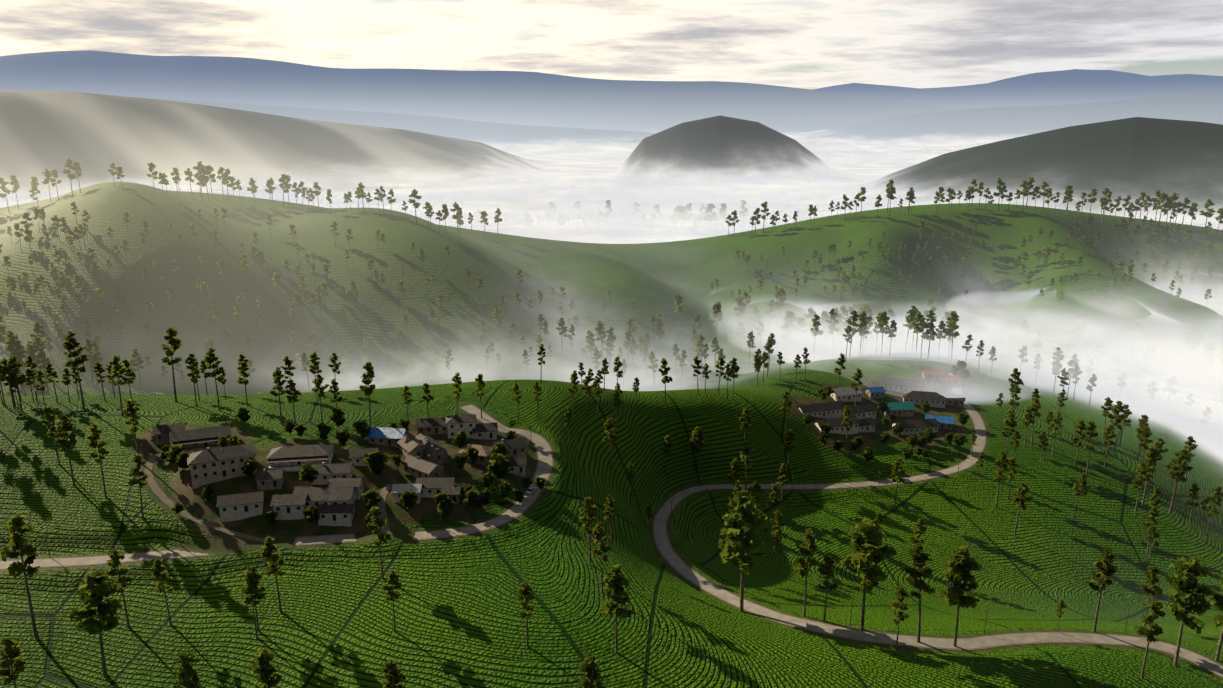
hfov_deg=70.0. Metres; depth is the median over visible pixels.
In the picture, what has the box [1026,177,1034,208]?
tree
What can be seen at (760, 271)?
tree
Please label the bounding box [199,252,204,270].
tree
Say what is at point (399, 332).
tree
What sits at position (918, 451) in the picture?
round tree
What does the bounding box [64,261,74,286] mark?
tree
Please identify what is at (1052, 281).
tree
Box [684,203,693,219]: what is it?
tree
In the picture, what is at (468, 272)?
tree
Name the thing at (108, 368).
oak tree
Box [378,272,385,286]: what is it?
tree
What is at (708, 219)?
tree
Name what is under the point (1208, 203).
tree
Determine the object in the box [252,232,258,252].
tree
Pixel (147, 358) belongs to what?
tree
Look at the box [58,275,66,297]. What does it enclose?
tree
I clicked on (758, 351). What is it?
oak tree
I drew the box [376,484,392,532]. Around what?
lane path
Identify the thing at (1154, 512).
oak tree
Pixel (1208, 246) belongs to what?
tree
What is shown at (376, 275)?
tree
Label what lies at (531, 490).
white car
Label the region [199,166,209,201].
tree
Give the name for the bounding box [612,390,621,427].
oak tree
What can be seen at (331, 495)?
house
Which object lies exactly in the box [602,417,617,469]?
oak tree
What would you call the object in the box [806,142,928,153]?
cloud
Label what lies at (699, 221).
tree
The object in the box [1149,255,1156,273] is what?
tree
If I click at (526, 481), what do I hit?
round tree
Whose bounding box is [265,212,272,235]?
tree
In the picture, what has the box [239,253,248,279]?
tree
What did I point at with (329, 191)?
tree
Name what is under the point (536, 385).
oak tree
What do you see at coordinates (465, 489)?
round tree
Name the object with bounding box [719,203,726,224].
tree
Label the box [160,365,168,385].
tree
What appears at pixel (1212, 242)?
tree
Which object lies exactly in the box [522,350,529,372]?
oak tree
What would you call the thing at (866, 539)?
broad tree
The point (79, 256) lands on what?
tree
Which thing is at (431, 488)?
house
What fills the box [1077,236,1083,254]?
tree
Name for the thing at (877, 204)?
tree
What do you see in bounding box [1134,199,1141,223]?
tree
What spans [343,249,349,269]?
tree
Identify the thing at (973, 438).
oak tree
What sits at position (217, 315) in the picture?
tree
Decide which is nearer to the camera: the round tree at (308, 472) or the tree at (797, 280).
the round tree at (308, 472)
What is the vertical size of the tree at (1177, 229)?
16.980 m
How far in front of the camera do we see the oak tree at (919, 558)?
241.57 m
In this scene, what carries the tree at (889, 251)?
on the terrain
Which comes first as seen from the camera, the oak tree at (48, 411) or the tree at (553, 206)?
the oak tree at (48, 411)
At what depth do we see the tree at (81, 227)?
576.28 m
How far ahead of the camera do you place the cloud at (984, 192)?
1627.75 m
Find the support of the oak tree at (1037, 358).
on the terrain
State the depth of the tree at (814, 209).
868.67 m
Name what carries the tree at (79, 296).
on the terrain
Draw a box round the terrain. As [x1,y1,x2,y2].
[0,50,1222,687]
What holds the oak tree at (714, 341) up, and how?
on the terrain
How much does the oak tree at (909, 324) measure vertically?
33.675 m
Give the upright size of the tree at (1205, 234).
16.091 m
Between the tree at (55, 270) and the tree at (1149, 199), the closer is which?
the tree at (55, 270)
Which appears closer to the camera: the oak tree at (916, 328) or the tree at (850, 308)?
the oak tree at (916, 328)
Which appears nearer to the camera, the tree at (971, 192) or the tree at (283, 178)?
the tree at (283, 178)
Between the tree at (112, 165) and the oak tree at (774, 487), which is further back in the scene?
the tree at (112, 165)
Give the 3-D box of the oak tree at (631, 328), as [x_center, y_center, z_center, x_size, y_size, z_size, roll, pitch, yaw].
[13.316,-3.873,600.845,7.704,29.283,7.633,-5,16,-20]
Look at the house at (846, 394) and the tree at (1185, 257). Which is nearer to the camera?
the house at (846, 394)
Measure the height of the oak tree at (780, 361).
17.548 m
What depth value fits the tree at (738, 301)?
666.98 m
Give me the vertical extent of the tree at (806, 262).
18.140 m
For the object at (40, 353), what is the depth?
488.61 m
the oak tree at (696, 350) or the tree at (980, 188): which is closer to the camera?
the oak tree at (696, 350)
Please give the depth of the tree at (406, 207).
697.67 m
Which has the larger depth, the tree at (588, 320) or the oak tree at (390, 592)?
the tree at (588, 320)
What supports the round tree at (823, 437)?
on the terrain
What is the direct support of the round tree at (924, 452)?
on the terrain
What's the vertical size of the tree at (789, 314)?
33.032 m
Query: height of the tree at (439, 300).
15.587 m
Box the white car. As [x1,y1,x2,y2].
[526,487,535,493]
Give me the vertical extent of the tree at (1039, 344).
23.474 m
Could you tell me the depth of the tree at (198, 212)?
638.24 m
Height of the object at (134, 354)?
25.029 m
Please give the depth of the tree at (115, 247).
563.90 m
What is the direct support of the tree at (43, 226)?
on the terrain
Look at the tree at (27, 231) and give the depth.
585.75 m
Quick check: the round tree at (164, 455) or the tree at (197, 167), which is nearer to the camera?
the round tree at (164, 455)
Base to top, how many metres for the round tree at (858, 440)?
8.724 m
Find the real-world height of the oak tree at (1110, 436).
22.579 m
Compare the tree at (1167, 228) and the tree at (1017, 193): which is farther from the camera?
the tree at (1017, 193)
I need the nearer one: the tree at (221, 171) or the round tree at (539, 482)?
the round tree at (539, 482)
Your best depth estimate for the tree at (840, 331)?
632.97 m
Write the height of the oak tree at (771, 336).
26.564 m
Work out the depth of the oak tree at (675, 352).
571.18 m
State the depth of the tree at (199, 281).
567.76 m
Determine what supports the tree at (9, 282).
on the terrain
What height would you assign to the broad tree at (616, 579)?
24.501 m
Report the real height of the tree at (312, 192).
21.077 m
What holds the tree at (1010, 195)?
on the terrain
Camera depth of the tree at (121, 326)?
531.03 m
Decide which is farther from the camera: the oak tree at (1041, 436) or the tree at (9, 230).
the tree at (9, 230)
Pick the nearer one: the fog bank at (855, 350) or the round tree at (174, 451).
the round tree at (174, 451)
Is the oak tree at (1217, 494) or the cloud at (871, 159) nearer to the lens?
the oak tree at (1217, 494)
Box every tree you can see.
[0,177,10,212]
[0,313,7,343]
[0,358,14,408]
[0,359,5,406]
[0,514,40,638]
[0,637,25,687]
[1,368,15,406]
[3,256,11,273]
[5,276,11,299]
[5,330,25,393]
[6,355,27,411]
[7,226,11,242]
[7,377,19,408]
[9,277,16,300]
[10,175,19,208]
[10,340,26,393]
[13,223,23,252]
[19,212,33,227]
[22,272,28,291]
[23,227,33,254]
[24,343,37,383]
[24,368,35,401]
[25,356,37,400]
[28,255,34,272]
[29,189,37,202]
[29,322,47,362]
[31,177,39,207]
[32,207,42,232]
[32,336,45,385]
[33,284,40,302]
[34,276,40,297]
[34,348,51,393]
[34,369,45,404]
[38,275,46,296]
[40,209,45,223]
[40,405,59,464]
[41,224,47,235]
[42,168,51,201]
[43,231,51,251]
[44,335,53,357]
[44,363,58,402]
[49,169,61,199]
[51,215,60,240]
[51,249,62,272]
[52,266,59,280]
[52,314,58,323]
[52,322,61,343]
[53,415,76,485]
[54,281,62,302]
[55,327,64,351]
[57,303,67,328]
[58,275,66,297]
[59,217,70,242]
[59,295,66,318]
[60,368,70,402]
[62,158,76,197]
[62,254,69,264]
[63,331,88,408]
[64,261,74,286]
[65,229,74,256]
[65,277,73,299]
[66,283,71,302]
[69,569,123,676]
[70,202,79,222]
[70,367,81,399]
[71,162,81,192]
[72,226,82,253]
[72,275,81,292]
[75,293,84,313]
[77,252,81,266]
[78,224,86,247]
[80,287,88,310]
[81,210,90,232]
[82,338,95,384]
[84,319,93,340]
[84,330,91,339]
[86,423,108,497]
[87,247,96,268]
[89,261,99,285]
[89,353,102,388]
[90,355,98,387]
[91,341,103,361]
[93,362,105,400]
[95,288,105,312]
[105,364,115,396]
[106,227,113,245]
[106,259,111,274]
[106,548,132,627]
[107,163,117,186]
[108,355,127,415]
[110,303,118,326]
[111,244,120,266]
[114,293,121,313]
[116,167,124,189]
[117,323,126,345]
[121,239,129,261]
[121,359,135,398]
[123,211,130,233]
[123,399,140,453]
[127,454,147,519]
[129,359,137,385]
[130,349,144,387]
[139,232,145,251]
[141,268,149,289]
[142,221,149,246]
[142,322,151,344]
[143,299,153,324]
[145,356,151,375]
[147,162,157,193]
[150,296,157,317]
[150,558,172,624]
[157,172,164,190]
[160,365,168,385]
[160,452,168,462]
[161,173,168,195]
[161,273,166,289]
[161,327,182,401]
[161,444,170,451]
[165,285,173,306]
[165,444,182,468]
[167,223,175,240]
[170,168,179,195]
[171,502,184,515]
[172,260,179,280]
[173,358,181,381]
[173,652,201,687]
[175,451,193,471]
[179,370,184,385]
[184,168,194,197]
[184,353,199,405]
[189,223,197,248]
[191,366,200,400]
[192,161,204,196]
[196,173,204,200]
[196,279,202,296]
[197,209,201,225]
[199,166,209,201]
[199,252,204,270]
[199,360,207,394]
[200,282,210,305]
[201,484,213,504]
[204,348,224,410]
[205,165,215,197]
[207,338,215,363]
[208,289,214,302]
[208,317,215,339]
[211,304,219,329]
[211,316,219,336]
[212,208,219,228]
[212,230,217,244]
[214,312,220,329]
[216,167,225,197]
[218,435,227,446]
[219,262,226,284]
[219,372,226,398]
[221,169,233,201]
[221,207,228,231]
[224,329,233,354]
[227,435,239,445]
[230,177,235,195]
[234,179,241,202]
[234,305,242,330]
[235,296,241,309]
[236,360,249,405]
[236,408,250,424]
[237,353,247,392]
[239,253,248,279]
[239,259,248,284]
[240,243,244,253]
[240,571,259,637]
[242,287,249,309]
[243,459,258,478]
[244,564,266,630]
[245,338,251,356]
[246,360,255,383]
[247,178,257,205]
[248,244,256,270]
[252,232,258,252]
[252,647,282,687]
[256,251,263,274]
[256,295,262,311]
[256,313,262,332]
[257,250,266,275]
[261,536,285,611]
[264,179,273,201]
[264,511,277,525]
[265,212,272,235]
[268,178,275,202]
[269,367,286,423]
[272,272,281,297]
[278,174,288,207]
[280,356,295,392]
[282,175,291,204]
[282,259,290,281]
[283,420,295,433]
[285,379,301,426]
[289,224,296,247]
[290,332,295,349]
[292,182,299,204]
[294,242,299,262]
[294,265,302,279]
[294,294,303,317]
[294,353,301,378]
[294,424,306,437]
[297,181,306,206]
[298,275,306,299]
[298,463,317,486]
[300,352,311,390]
[303,505,320,526]
[304,252,310,269]
[307,336,314,352]
[308,188,315,208]
[309,293,316,314]
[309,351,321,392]
[310,263,316,284]
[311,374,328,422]
[313,182,321,210]
[314,284,321,294]
[316,294,323,309]
[316,348,321,364]
[316,422,331,441]
[321,283,328,307]
[322,257,330,279]
[323,264,330,288]
[326,189,331,214]
[328,353,340,394]
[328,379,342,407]
[329,408,346,427]
[330,221,339,246]
[335,428,350,449]
[339,307,347,323]
[339,356,348,380]
[341,286,344,302]
[343,193,348,212]
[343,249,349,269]
[345,228,353,250]
[347,192,351,210]
[351,284,357,301]
[353,419,367,434]
[354,289,359,307]
[354,335,359,352]
[355,190,360,210]
[356,182,366,211]
[357,425,370,440]
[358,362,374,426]
[361,489,381,509]
[362,336,369,357]
[363,450,389,480]
[364,513,371,523]
[365,192,372,210]
[366,258,374,279]
[367,505,391,578]
[374,188,379,211]
[374,229,380,249]
[374,270,378,285]
[378,186,385,213]
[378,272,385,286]
[381,233,385,249]
[381,570,402,631]
[381,658,406,687]
[387,189,395,211]
[389,421,397,427]
[391,455,401,469]
[396,329,403,342]
[397,280,406,304]
[399,419,409,428]
[399,490,418,508]
[402,201,407,215]
[402,385,413,420]
[403,314,407,333]
[406,307,411,323]
[408,189,421,223]
[408,359,413,370]
[411,242,414,259]
[417,248,424,267]
[420,252,423,271]
[422,383,433,417]
[423,201,431,225]
[426,205,434,227]
[433,492,450,507]
[435,210,443,228]
[436,293,443,313]
[437,506,453,518]
[438,496,454,507]
[441,204,448,233]
[443,245,449,267]
[445,349,453,373]
[450,202,462,234]
[451,372,461,413]
[452,430,467,449]
[453,451,468,473]
[456,215,464,224]
[460,484,474,495]
[463,489,477,506]
[464,266,470,288]
[465,447,478,464]
[468,213,473,231]
[471,493,484,508]
[473,374,485,417]
[475,277,482,300]
[477,333,485,357]
[478,487,491,507]
[479,211,487,236]
[479,471,494,487]
[484,348,489,368]
[486,453,510,483]
[488,342,493,363]
[489,442,507,458]
[492,306,503,346]
[494,208,501,235]
[497,479,512,502]
[504,455,511,466]
[506,431,515,439]
[509,321,516,345]
[512,381,521,422]
[513,292,521,315]
[514,494,523,503]
[515,490,524,497]
[516,269,522,293]
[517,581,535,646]
[519,335,525,344]
[521,476,532,488]
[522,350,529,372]
[523,211,529,222]
[526,298,533,317]
[527,347,532,367]
[531,381,541,417]
[534,477,544,489]
[535,335,543,366]
[536,290,542,306]
[536,313,544,343]
[537,344,545,382]
[543,320,548,347]
[545,345,552,368]
[547,202,556,216]
[556,318,567,355]
[558,286,565,299]
[558,306,563,315]
[560,214,565,234]
[563,406,572,444]
[566,318,571,333]
[567,324,575,353]
[567,370,579,414]
[569,299,574,316]
[572,201,581,221]
[572,315,579,336]
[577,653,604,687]
[578,362,585,391]
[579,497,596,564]
[580,347,587,369]
[580,376,593,414]
[586,316,590,326]
[586,330,594,368]
[586,332,597,369]
[587,368,595,393]
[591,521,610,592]
[592,379,601,414]
[593,348,601,386]
[595,321,605,360]
[595,370,603,398]
[596,209,603,235]
[599,323,606,359]
[600,358,609,390]
[601,564,634,652]
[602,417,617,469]
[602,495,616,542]
[603,340,613,374]
[605,199,612,216]
[605,327,616,367]
[606,290,611,307]
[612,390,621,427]
[613,356,622,387]
[614,383,622,410]
[617,347,622,360]
[620,359,627,388]
[623,330,633,367]
[626,318,636,357]
[626,462,636,498]
[629,337,638,373]
[632,202,640,228]
[632,326,639,338]
[632,377,639,407]
[635,336,646,374]
[642,346,649,377]
[643,333,649,366]
[646,504,654,531]
[647,351,658,390]
[649,315,657,350]
[653,204,662,230]
[654,317,664,337]
[654,319,664,355]
[658,358,672,405]
[662,435,671,475]
[672,206,680,221]
[672,343,679,376]
[673,295,683,330]
[677,206,687,236]
[678,350,686,383]
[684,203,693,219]
[689,426,706,469]
[690,328,698,350]
[691,356,702,394]
[692,313,701,342]
[694,339,701,356]
[695,334,706,374]
[696,217,701,225]
[699,204,705,224]
[700,344,708,363]
[701,363,711,394]
[703,206,713,235]
[705,203,716,235]
[710,337,719,369]
[711,303,722,339]
[713,216,719,225]
[714,278,719,294]
[715,357,725,394]
[716,348,726,381]
[717,489,768,611]
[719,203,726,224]
[723,363,732,398]
[725,215,732,235]
[727,458,740,497]
[729,358,740,398]
[731,210,739,230]
[733,297,743,323]
[733,480,741,494]
[734,250,740,258]
[735,321,743,350]
[737,300,745,317]
[737,327,746,348]
[739,200,747,215]
[739,408,752,450]
[739,444,752,489]
[741,290,750,324]
[744,254,750,263]
[747,331,754,363]
[748,480,761,534]
[750,307,760,334]
[753,208,760,232]
[754,348,763,366]
[754,357,760,384]
[755,320,764,349]
[757,269,762,287]
[757,279,762,291]
[761,202,770,232]
[761,352,768,382]
[764,339,772,375]
[765,299,775,331]
[765,333,775,371]
[766,484,779,530]
[770,214,775,225]
[770,509,785,556]
[771,530,782,570]
[773,289,783,329]
[775,211,779,220]
[776,351,784,379]
[778,463,790,509]
[779,287,786,320]
[780,315,795,331]
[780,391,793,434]
[782,322,792,357]
[782,429,794,476]
[784,310,793,352]
[790,312,796,329]
[791,270,797,278]
[793,211,797,229]
[793,316,806,354]
[793,354,801,382]
[795,276,799,285]
[795,528,818,616]
[801,347,809,378]
[801,415,810,425]
[803,259,808,267]
[803,306,815,337]
[803,414,813,424]
[808,204,813,221]
[809,315,821,354]
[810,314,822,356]
[811,206,817,217]
[812,249,817,262]
[817,388,823,398]
[817,554,837,620]
[818,431,828,446]
[820,311,829,339]
[820,311,830,340]
[820,317,828,339]
[820,392,826,399]
[821,423,831,433]
[824,385,833,396]
[825,308,838,341]
[828,200,834,211]
[828,244,831,259]
[829,316,844,341]
[831,244,836,253]
[831,285,836,295]
[831,308,842,336]
[833,440,843,453]
[834,258,840,267]
[834,353,845,387]
[838,284,843,301]
[838,324,845,338]
[840,194,848,210]
[840,305,849,343]
[840,517,897,629]
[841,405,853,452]
[842,317,851,353]
[843,274,848,291]
[843,325,853,359]
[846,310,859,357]
[847,307,853,344]
[848,201,853,217]
[851,368,862,404]
[851,436,863,447]
[851,442,858,450]
[852,311,861,345]
[853,195,859,216]
[856,307,867,345]
[857,187,866,217]
[857,282,862,299]
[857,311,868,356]
[858,323,866,355]
[861,447,874,460]
[863,303,874,344]
[865,316,872,347]
[867,238,871,255]
[868,268,873,278]
[872,313,881,354]
[872,512,882,528]
[875,194,881,217]
[877,401,889,413]
[878,311,889,355]
[879,246,884,257]
[879,432,889,445]
[881,417,889,426]
[884,307,896,348]
[885,248,891,257]
[885,257,891,272]
[886,180,895,212]
[886,185,895,215]
[887,320,896,356]
[888,414,896,425]
[890,294,895,304]
[890,585,909,654]
[891,457,906,509]
[892,422,904,434]
[899,243,903,251]
[900,446,913,459]
[901,543,934,642]
[903,306,916,353]
[905,189,912,210]
[906,436,918,447]
[907,187,913,214]
[909,308,918,350]
[910,517,926,567]
[912,311,923,356]
[915,447,921,455]
[917,436,927,446]
[918,220,923,238]
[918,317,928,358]
[919,228,924,246]
[919,298,937,340]
[920,402,930,412]
[921,428,936,445]
[921,449,928,457]
[923,310,928,347]
[924,242,929,252]
[925,374,931,383]
[926,309,936,353]
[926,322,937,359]
[928,257,933,276]
[932,255,936,271]
[934,191,939,212]
[935,320,946,358]
[936,284,942,296]
[938,187,944,209]
[938,545,981,646]
[941,312,947,346]
[942,249,948,265]
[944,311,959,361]
[944,432,954,445]
[945,187,953,212]
[945,311,956,347]
[946,320,954,358]
[950,189,955,207]
[951,232,957,241]
[951,365,959,375]
[952,434,967,449]
[957,190,962,201]
[957,361,966,370]
[957,412,968,427]
[959,268,966,283]
[960,368,970,379]
[961,228,967,246]
[961,254,966,272]
[962,334,972,362]
[964,190,970,209]
[964,250,970,269]
[967,179,977,205]
[967,186,973,209]
[968,240,972,251]
[970,432,977,455]
[972,222,977,232]
[975,182,983,207]
[976,340,984,371]
[976,452,984,480]
[978,239,985,253]
[983,188,990,208]
[987,195,993,207]
[988,346,996,374]
[993,178,1005,210]
[993,451,1010,507]
[996,393,1003,420]
[1000,185,1007,207]
[1000,411,1016,457]
[1005,278,1009,294]
[1006,192,1012,208]
[1007,384,1020,413]
[1007,457,1017,498]
[1008,368,1023,410]
[1010,430,1020,456]
[1012,483,1032,535]
[1013,262,1017,275]
[1014,189,1019,206]
[1016,255,1021,274]
[1018,263,1026,279]
[1018,346,1027,371]
[1019,179,1028,211]
[1020,238,1026,254]
[1021,407,1032,445]
[1022,251,1027,264]
[1022,320,1027,342]
[1024,274,1031,292]
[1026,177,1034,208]
[1028,397,1040,446]
[1032,186,1040,210]
[1032,340,1042,361]
[1032,388,1039,415]
[1033,354,1041,383]
[1037,431,1048,467]
[1038,181,1048,210]
[1038,289,1044,302]
[1043,253,1048,270]
[1045,188,1054,214]
[1045,410,1054,442]
[1049,278,1054,291]
[1051,412,1063,456]
[1052,342,1064,361]
[1052,347,1064,393]
[1052,360,1061,374]
[1053,192,1059,212]
[1053,245,1058,262]
[1055,390,1067,409]
[1056,599,1066,631]
[1057,368,1069,389]
[1058,291,1064,308]
[1063,185,1073,213]
[1063,189,1072,214]
[1063,344,1073,370]
[1066,260,1071,272]
[1066,354,1078,397]
[1070,419,1085,468]
[1071,273,1078,290]
[1072,365,1082,399]
[1072,473,1087,520]
[1074,222,1079,238]
[1076,201,1080,214]
[1076,255,1082,272]
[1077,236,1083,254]
[1080,192,1086,216]
[1083,421,1098,475]
[1084,357,1094,384]
[1086,374,1096,406]
[1086,547,1117,631]
[1087,217,1093,231]
[1087,237,1093,255]
[1088,189,1097,216]
[1090,244,1097,261]
[1093,231,1100,250]
[1093,285,1099,301]
[1095,271,1101,286]
[1099,187,1111,222]
[1101,199,1109,222]
[1101,290,1108,305]
[1101,397,1112,437]
[1103,424,1116,466]
[1106,400,1127,454]
[1108,203,1113,220]
[1109,276,1116,296]
[1113,196,1121,222]
[1113,223,1119,241]
[1113,251,1118,268]
[1117,261,1124,281]
[1117,372,1127,399]
[1119,218,1125,233]
[1119,404,1132,445]
[1120,276,1124,294]
[1121,221,1129,242]
[1122,195,1131,222]
[1126,258,1134,267]
[1126,279,1131,294]
[1127,202,1134,225]
[1127,267,1132,284]
[1128,212,1133,229]
[1130,321,1141,356]
[1131,462,1149,513]
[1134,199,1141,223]
[1134,225,1140,240]
[1134,251,1138,267]
[1134,601,1165,678]
[1136,415,1150,459]
[1136,427,1152,473]
[1138,192,1146,221]
[1140,565,1163,626]
[1141,263,1148,279]
[1141,446,1162,505]
[1142,195,1152,223]
[1142,505,1158,553]
[1145,381,1157,411]
[1146,218,1154,233]
[1146,235,1152,251]
[1146,524,1159,568]
[1148,251,1153,266]
[1148,487,1161,523]
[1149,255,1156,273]
[1151,438,1168,482]
[1152,190,1160,225]
[1154,223,1161,239]
[1154,234,1161,251]
[1155,192,1169,229]
[1162,197,1172,227]
[1162,260,1169,281]
[1163,225,1169,233]
[1163,375,1178,411]
[1164,555,1215,665]
[1165,233,1170,250]
[1165,449,1192,513]
[1168,224,1174,234]
[1169,192,1179,225]
[1169,280,1174,298]
[1169,457,1186,499]
[1170,207,1177,219]
[1174,224,1180,238]
[1174,237,1181,251]
[1174,271,1179,287]
[1175,201,1182,224]
[1176,288,1181,303]
[1177,275,1184,291]
[1179,197,1190,226]
[1182,328,1195,365]
[1184,251,1190,271]
[1184,391,1194,420]
[1184,436,1197,485]
[1185,229,1192,249]
[1186,483,1199,526]
[1188,202,1198,229]
[1188,277,1194,289]
[1189,338,1199,368]
[1190,265,1199,280]
[1191,328,1203,357]
[1197,249,1205,267]
[1199,198,1215,233]
[1199,343,1215,368]
[1199,406,1211,439]
[1200,495,1209,525]
[1202,231,1207,243]
[1204,289,1212,307]
[1204,485,1222,543]
[1205,222,1211,240]
[1205,243,1212,264]
[1206,239,1214,261]
[1206,265,1212,282]
[1206,575,1222,660]
[1214,207,1222,236]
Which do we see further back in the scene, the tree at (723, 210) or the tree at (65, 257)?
the tree at (723, 210)
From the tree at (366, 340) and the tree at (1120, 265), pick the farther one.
the tree at (1120, 265)
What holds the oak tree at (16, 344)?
on the terrain
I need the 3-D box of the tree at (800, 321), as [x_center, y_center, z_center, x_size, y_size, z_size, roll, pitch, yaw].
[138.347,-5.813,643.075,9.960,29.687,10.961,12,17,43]
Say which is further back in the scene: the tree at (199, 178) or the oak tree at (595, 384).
the tree at (199, 178)
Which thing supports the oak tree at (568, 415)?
on the terrain
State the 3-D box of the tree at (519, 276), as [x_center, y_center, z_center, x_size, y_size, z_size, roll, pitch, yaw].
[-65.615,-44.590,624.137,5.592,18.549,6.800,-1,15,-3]
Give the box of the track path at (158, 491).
[145,455,264,541]
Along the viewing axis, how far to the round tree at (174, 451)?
281.84 m
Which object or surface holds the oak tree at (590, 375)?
on the terrain
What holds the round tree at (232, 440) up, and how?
on the terrain
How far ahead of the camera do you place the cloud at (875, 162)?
2921.81 m
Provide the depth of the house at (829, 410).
453.08 m
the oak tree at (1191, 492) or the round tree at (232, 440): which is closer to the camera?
the round tree at (232, 440)
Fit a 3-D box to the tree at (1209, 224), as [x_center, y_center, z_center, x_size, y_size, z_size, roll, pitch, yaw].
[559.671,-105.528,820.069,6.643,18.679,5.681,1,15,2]
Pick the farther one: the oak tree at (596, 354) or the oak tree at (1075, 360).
the oak tree at (596, 354)
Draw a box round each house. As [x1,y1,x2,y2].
[152,423,186,445]
[169,425,231,451]
[187,445,256,488]
[216,491,264,521]
[254,469,284,490]
[266,444,333,471]
[270,494,306,519]
[293,487,355,508]
[311,462,353,484]
[315,502,355,525]
[327,478,363,499]
[349,448,378,465]
[366,427,409,446]
[391,484,422,503]
[395,433,426,458]
[401,455,444,477]
[415,417,447,434]
[415,433,448,463]
[415,477,455,497]
[441,487,461,504]
[445,413,476,438]
[458,444,493,466]
[472,422,497,439]
[490,438,527,459]
[508,458,526,476]
[797,401,844,418]
[813,416,859,434]
[831,386,862,401]
[845,403,877,418]
[858,417,875,431]
[865,386,885,397]
[882,377,925,392]
[884,402,915,416]
[891,418,939,434]
[902,391,946,407]
[921,369,944,381]
[925,414,954,429]
[940,374,959,384]
[946,398,964,406]
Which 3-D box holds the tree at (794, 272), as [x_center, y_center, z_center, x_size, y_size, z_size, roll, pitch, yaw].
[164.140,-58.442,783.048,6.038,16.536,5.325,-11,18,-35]
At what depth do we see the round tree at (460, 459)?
289.61 m
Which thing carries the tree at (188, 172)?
on the terrain
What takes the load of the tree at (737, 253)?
on the terrain
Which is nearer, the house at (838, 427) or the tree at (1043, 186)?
the house at (838, 427)
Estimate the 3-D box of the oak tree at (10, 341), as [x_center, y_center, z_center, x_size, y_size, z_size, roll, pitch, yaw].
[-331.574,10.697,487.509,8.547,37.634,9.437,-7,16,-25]
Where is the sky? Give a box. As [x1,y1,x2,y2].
[0,0,1222,89]
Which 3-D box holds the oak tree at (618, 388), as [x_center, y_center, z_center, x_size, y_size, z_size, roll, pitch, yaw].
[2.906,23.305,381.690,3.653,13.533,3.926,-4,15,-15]
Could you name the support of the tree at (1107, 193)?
on the terrain
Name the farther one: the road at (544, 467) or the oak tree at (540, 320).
the oak tree at (540, 320)
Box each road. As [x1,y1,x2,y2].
[0,405,552,569]
[653,368,1222,677]
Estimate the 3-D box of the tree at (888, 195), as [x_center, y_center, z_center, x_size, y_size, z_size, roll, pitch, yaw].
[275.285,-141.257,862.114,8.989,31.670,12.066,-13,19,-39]
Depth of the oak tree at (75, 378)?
334.47 m
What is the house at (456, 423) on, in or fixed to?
on the terrain
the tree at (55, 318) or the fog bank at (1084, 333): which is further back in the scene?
the fog bank at (1084, 333)
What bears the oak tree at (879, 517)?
on the terrain
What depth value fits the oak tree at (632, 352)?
580.98 m
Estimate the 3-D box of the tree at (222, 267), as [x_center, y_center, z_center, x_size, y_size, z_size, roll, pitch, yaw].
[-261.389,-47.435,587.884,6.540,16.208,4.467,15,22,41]
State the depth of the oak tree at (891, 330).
555.12 m
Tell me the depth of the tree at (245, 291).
579.12 m
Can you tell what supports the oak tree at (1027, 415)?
on the terrain
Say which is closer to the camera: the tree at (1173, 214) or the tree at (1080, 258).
the tree at (1080, 258)
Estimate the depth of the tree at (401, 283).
588.07 m
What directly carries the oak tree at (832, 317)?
on the terrain
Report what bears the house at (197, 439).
on the terrain
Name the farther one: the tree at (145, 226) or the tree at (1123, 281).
the tree at (1123, 281)
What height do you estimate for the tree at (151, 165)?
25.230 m
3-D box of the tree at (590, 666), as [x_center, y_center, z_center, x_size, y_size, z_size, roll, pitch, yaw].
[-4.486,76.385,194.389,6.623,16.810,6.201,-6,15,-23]
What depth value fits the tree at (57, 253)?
562.58 m
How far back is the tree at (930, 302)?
690.44 m
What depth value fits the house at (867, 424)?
451.65 m
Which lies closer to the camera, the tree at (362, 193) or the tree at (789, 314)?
the tree at (789, 314)
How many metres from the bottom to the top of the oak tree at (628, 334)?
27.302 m
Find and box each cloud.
[34,190,234,198]
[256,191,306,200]
[351,197,431,202]
[447,196,587,201]
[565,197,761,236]
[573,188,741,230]
[604,156,626,158]
[620,181,814,208]
[655,177,825,205]
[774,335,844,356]
[786,326,929,362]
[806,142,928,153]
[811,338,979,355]
[823,159,897,161]
[831,150,955,164]
[850,151,921,159]
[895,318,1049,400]
[955,190,1055,195]
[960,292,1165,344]
[1173,218,1216,223]
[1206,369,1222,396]
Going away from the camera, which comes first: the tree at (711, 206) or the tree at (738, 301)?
the tree at (738, 301)
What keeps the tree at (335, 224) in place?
on the terrain
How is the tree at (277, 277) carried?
on the terrain
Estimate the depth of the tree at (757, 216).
889.61 m
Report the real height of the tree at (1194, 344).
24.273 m
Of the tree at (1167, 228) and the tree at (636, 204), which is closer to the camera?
the tree at (1167, 228)
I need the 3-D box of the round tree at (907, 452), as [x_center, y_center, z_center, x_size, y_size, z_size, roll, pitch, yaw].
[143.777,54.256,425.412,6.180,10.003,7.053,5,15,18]
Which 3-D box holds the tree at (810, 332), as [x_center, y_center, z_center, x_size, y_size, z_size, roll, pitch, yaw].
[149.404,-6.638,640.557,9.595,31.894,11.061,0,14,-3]
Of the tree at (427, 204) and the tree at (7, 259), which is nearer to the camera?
the tree at (7, 259)
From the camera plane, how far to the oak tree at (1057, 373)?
532.43 m
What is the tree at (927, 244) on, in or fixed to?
on the terrain
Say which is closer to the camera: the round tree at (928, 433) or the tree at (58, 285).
the round tree at (928, 433)

